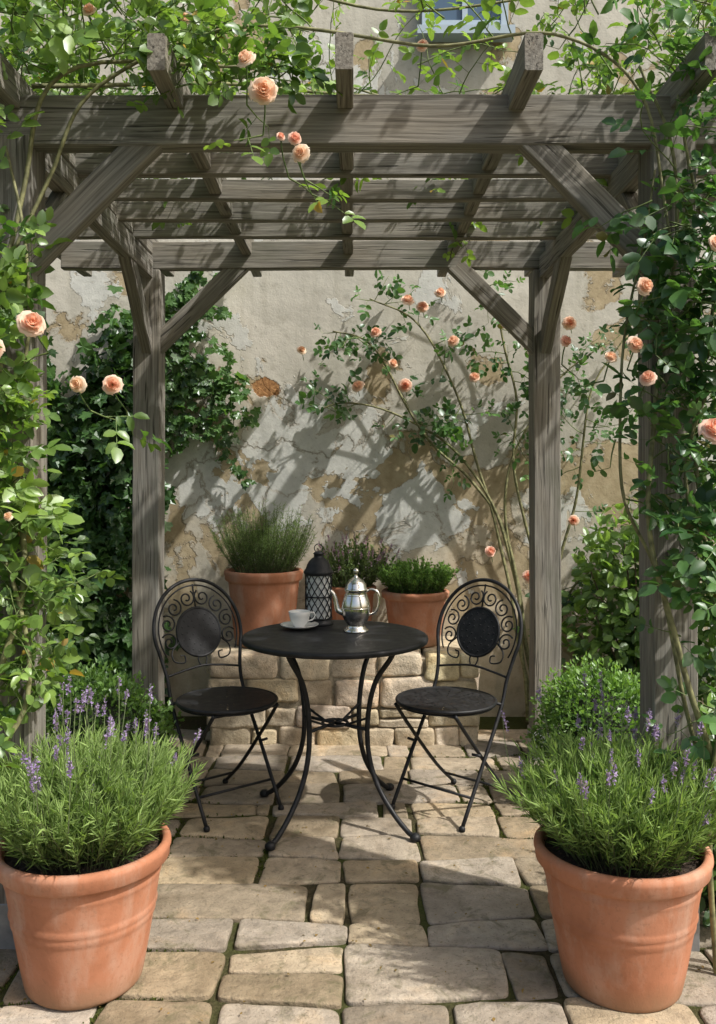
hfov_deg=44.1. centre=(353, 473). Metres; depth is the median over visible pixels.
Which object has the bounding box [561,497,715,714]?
garden shrub
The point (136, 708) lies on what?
boxwood shrub
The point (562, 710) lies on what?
boxwood shrub
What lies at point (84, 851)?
potted lavender
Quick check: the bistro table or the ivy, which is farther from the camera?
the ivy
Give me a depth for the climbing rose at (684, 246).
2.37 m
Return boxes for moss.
[0,740,715,1023]
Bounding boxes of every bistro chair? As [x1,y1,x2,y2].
[152,578,283,831]
[391,578,522,831]
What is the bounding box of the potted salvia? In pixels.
[316,533,399,620]
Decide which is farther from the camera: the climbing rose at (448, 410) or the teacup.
the climbing rose at (448, 410)
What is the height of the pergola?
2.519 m
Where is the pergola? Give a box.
[0,32,715,951]
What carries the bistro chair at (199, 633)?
on the stone paving
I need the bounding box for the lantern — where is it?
[304,543,333,626]
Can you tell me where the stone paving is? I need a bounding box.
[0,729,715,1023]
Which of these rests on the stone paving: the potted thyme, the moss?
the moss
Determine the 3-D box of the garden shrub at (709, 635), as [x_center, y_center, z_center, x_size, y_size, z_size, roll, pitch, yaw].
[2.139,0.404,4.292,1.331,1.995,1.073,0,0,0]
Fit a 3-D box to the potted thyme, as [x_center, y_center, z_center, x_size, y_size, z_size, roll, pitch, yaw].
[0.327,0.665,4.693,0.440,0.474,0.438,0,0,-35]
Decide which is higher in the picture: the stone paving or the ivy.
the ivy
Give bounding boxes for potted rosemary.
[209,499,316,647]
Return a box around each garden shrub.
[46,473,100,733]
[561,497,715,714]
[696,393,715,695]
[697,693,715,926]
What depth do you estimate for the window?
4.93 m
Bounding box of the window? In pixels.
[416,0,514,41]
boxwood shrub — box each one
[46,657,184,794]
[520,651,639,766]
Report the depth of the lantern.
3.70 m
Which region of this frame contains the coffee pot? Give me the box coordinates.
[329,568,380,633]
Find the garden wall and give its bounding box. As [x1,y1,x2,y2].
[0,0,715,716]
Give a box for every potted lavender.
[0,676,207,1010]
[488,670,715,1012]
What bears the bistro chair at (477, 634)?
on the stone paving
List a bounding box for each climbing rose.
[0,0,715,768]
[295,270,637,721]
[560,0,715,974]
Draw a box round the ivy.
[46,271,261,722]
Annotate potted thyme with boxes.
[373,555,459,647]
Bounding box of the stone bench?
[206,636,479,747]
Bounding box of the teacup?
[280,609,318,629]
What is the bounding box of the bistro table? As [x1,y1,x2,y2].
[241,620,427,850]
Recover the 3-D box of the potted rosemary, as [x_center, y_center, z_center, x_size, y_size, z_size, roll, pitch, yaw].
[-0.476,0.516,4.690,0.583,0.773,0.596,0,0,0]
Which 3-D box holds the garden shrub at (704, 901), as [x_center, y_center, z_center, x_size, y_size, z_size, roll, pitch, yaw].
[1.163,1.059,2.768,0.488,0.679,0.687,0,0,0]
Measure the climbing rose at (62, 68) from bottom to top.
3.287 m
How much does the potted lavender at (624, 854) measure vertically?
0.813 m
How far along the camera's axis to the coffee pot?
3.53 m

